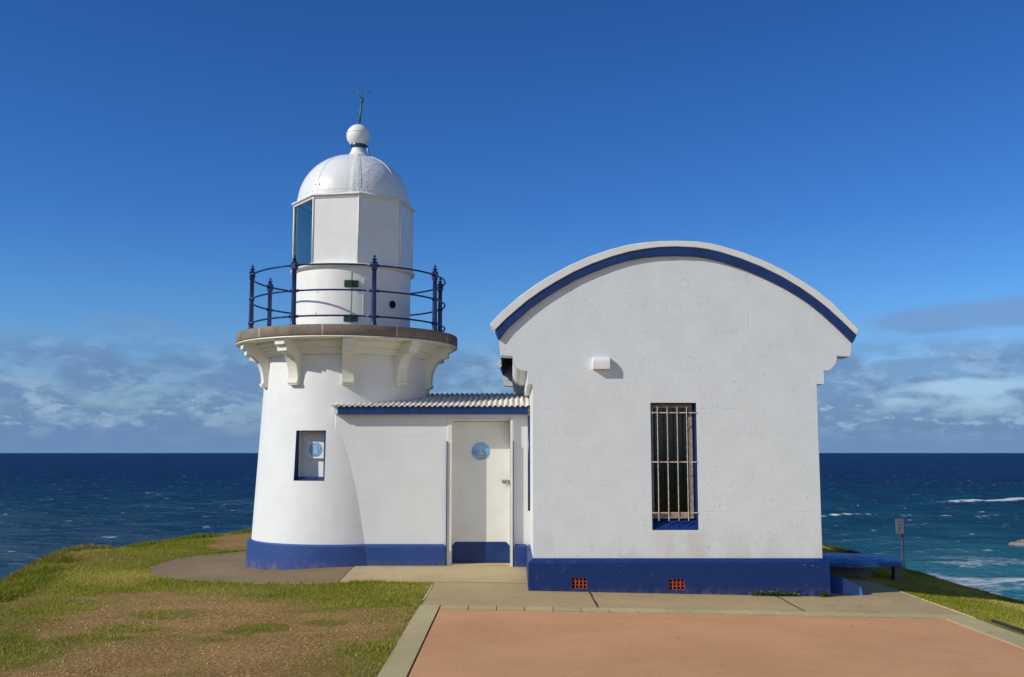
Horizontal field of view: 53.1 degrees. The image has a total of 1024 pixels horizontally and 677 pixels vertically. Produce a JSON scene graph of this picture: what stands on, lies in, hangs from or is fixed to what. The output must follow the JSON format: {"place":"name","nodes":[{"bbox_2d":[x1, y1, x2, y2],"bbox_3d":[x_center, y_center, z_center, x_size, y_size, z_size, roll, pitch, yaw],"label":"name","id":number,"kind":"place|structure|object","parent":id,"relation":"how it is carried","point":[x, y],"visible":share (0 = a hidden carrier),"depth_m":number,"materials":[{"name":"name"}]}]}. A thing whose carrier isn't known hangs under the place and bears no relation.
{"place":"outdoors","nodes":[
{"label":"outdoors","id":0,"kind":"place"},
{"bbox_2d":[0,591,404,676],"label":"gravel","id":1,"kind":"structure","parent":0,"point":[92,671],"depth_m":8.90,"materials":[{"name":"brown gravel"}]},
{"bbox_2d":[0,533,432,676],"bbox_3d":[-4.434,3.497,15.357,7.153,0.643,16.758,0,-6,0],"label":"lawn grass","id":2,"kind":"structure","parent":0,"point":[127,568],"depth_m":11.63,"materials":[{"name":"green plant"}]},
{"bbox_2d":[0,453,1023,601],"bbox_3d":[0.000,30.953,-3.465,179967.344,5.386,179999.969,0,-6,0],"label":"sea","id":3,"kind":"structure","parent":0,"point":[961,515],"depth_m":621.42,"materials":[{"name":"liquid"}]},
{"bbox_2d":[1009,539,1023,544],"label":"sea rock","id":4,"kind":"object","parent":3,"relation":"in","point":[1019,542],"visible":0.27,"depth_m":338.45,"materials":[{"name":"stone"}]},
{"bbox_2d":[0,533,1023,676],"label":"ground","id":5,"kind":"structure","parent":0,"point":[216,670],"depth_m":9.15,"materials":[{"name":"plant"}]},
{"bbox_2d":[0,528,251,606],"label":"cliff edge grass","id":6,"kind":"structure","parent":5,"relation":"on","point":[58,557],"depth_m":14.58,"materials":[{"name":"green plant"}]},
{"bbox_2d":[147,551,318,583],"bbox_3d":[-4.081,3.297,14.737,2.207,0.130,5.414,2,-7,-15],"label":"path edge","id":7,"kind":"object","parent":5,"relation":"on","point":[235,583],"visible":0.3,"depth_m":15.06,"materials":[{"name":"grey concrete"}]},
{"bbox_2d":[149,551,352,583],"bbox_3d":[-3.683,3.344,15.173,3.095,0.230,5.502,0,-6,0],"label":"tower pad","id":8,"kind":"object","parent":5,"relation":"on","point":[231,567],"visible":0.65,"depth_m":13.77,"materials":[{"name":"grey concrete"}]},
{"bbox_2d":[236,87,457,569],"bbox_3d":[-2.480,-0.063,15.553,3.306,7.770,3.306,0,-6,0],"label":"lighthouse","id":9,"kind":"object","parent":5,"relation":"on","point":[348,334],"visible":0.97,"depth_m":14.50,"materials":[{"name":"white paint"}]},
{"bbox_2d":[294,430,325,480],"bbox_3d":[-2.764,1.625,14.223,0.460,0.690,0.267,-2,-7,14],"label":"window","id":10,"kind":"structure","parent":9,"relation":"in","point":[311,444],"depth_m":14.31,"materials":[{"name":"white glass"}]},
{"bbox_2d":[315,268,358,323],"bbox_3d":[-2.530,-0.575,14.750,0.646,0.870,0.091,-1,-6,7],"label":"hatch door","id":11,"kind":"structure","parent":9,"relation":"in","point":[327,302],"depth_m":14.75,"materials":[{"name":"white metal"}]},
{"bbox_2d":[331,393,529,566],"bbox_3d":[-1.119,2.183,14.623,2.731,2.900,1.451,0,-6,0],"label":"entrance annex","id":12,"kind":"object","parent":5,"relation":"on","point":[441,479],"visible":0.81,"depth_m":14.10,"materials":[{"name":"white paint"}]},
{"bbox_2d":[452,422,509,562],"bbox_3d":[-0.432,2.128,14.231,0.810,1.938,0.103,0,-6,0],"label":"door","id":13,"kind":"structure","parent":12,"relation":"in","point":[481,450],"depth_m":14.24,"materials":[{"name":"paint"}]},
{"bbox_2d":[339,565,526,583],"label":"entry slab","id":14,"kind":"structure","parent":5,"relation":"on","point":[468,574],"depth_m":13.10,"materials":[{"name":"concrete"}]},
{"bbox_2d":[490,241,858,596],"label":"barrel roof store","id":15,"kind":"structure","parent":5,"relation":"on","point":[668,389],"depth_m":12.29,"materials":[{"name":"white paint"}]},
{"bbox_2d":[650,403,698,529],"bbox_3d":[1.932,1.536,12.342,0.561,1.507,0.308,0,-6,0],"label":"window","id":16,"kind":"structure","parent":15,"relation":"in","point":[674,472],"depth_m":12.32,"materials":[{"name":"blue paint"}]},
{"bbox_2d":[830,576,862,594],"bbox_3d":[3.825,3.044,12.509,0.300,0.321,1.014,3,-7,-26],"label":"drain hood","id":17,"kind":"object","parent":15,"relation":"attached to","point":[841,585],"visible":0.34,"depth_m":12.19,"materials":[{"name":"blue paint"}]},
{"bbox_2d":[377,605,1023,676],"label":"paved border","id":18,"kind":"object","parent":5,"relation":"on","point":[402,658],"visible":0.45,"depth_m":10.43,"materials":[{"name":"beige concrete"}]},
{"bbox_2d":[822,553,902,581],"bbox_3d":[4.680,3.447,14.457,1.608,0.750,1.608,0,-6,0],"label":"bench","id":19,"kind":"object","parent":5,"relation":"on","point":[848,564],"visible":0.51,"depth_m":14.15,"materials":[{"name":"blue concrete"}]},
{"bbox_2d":[895,519,904,566],"bbox_3d":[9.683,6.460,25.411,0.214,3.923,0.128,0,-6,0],"label":"warning sign","id":20,"kind":"object","parent":5,"relation":"on","point":[899,526],"visible":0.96,"depth_m":25.55,"materials":[{"name":"grey metal"}]},
{"bbox_2d":[857,576,975,618],"bbox_3d":[4.762,3.167,12.853,0.017,0.075,4.750,0,-6,0],"label":"path edge","id":21,"kind":"object","parent":5,"relation":"on","point":[915,596],"visible":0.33,"depth_m":12.09,"materials":[{"name":"beige concrete"}]},
{"bbox_2d":[991,619,1023,633],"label":"garden edging","id":22,"kind":"object","parent":5,"relation":"on","point":[1018,629],"visible":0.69,"depth_m":9.94,"materials":[{"name":"grey concrete"}]},
{"bbox_2d":[0,0,1023,452],"label":"sky","id":23,"kind":"structure","parent":0,"point":[154,153],"materials":[{"name":"blue"}]},
{"bbox_2d":[422,575,963,614],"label":"concrete path","id":24,"kind":"structure","parent":0,"point":[876,598],"depth_m":11.42,"materials":[{"name":"beige concrete"}]},
{"bbox_2d":[749,590,764,595],"bbox_3d":[2.885,2.972,11.932,0.241,0.072,0.096,0,-6,0],"label":"weed","id":25,"kind":"object","parent":24,"relation":"on","point":[756,593],"visible":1,"depth_m":11.93,"materials":[{"name":"green plant"}]},
{"bbox_2d":[759,589,778,596],"bbox_3d":[3.020,2.967,11.930,0.312,0.086,0.103,0,-6,0],"label":"weed","id":26,"kind":"object","parent":24,"relation":"on","point":[769,591],"visible":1,"depth_m":11.93,"materials":[{"name":"green plant"}]},
{"bbox_2d":[771,591,793,595],"bbox_3d":[3.149,2.971,11.930,0.268,0.083,0.097,0,-6,0],"label":"weed","id":27,"kind":"object","parent":24,"relation":"on","point":[778,593],"visible":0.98,"depth_m":11.93,"materials":[{"name":"green plant"}]},
{"bbox_2d":[780,589,802,596],"bbox_3d":[3.255,2.969,11.932,0.286,0.091,0.106,0,-6,0],"label":"weed","id":28,"kind":"object","parent":24,"relation":"on","point":[793,594],"visible":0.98,"depth_m":11.93,"materials":[{"name":"green plant"}]},
{"bbox_2d":[819,587,829,596],"bbox_3d":[3.633,2.961,11.935,0.151,0.123,0.097,0,-6,0],"label":"weed","id":29,"kind":"object","parent":24,"relation":"on","point":[823,595],"visible":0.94,"depth_m":11.93,"materials":[{"name":"green plant"}]},
{"bbox_2d":[409,610,1023,676],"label":"plaza","id":30,"kind":"structure","parent":0,"point":[543,644],"depth_m":8.69,"materials":[{"name":"concrete"}]},
{"bbox_2d":[822,542,1023,628],"bbox_3d":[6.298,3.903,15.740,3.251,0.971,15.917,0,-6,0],"label":"verge grass","id":31,"kind":"structure","parent":0,"point":[1017,619],"depth_m":13.01,"materials":[{"name":"green plant"}]}
]}

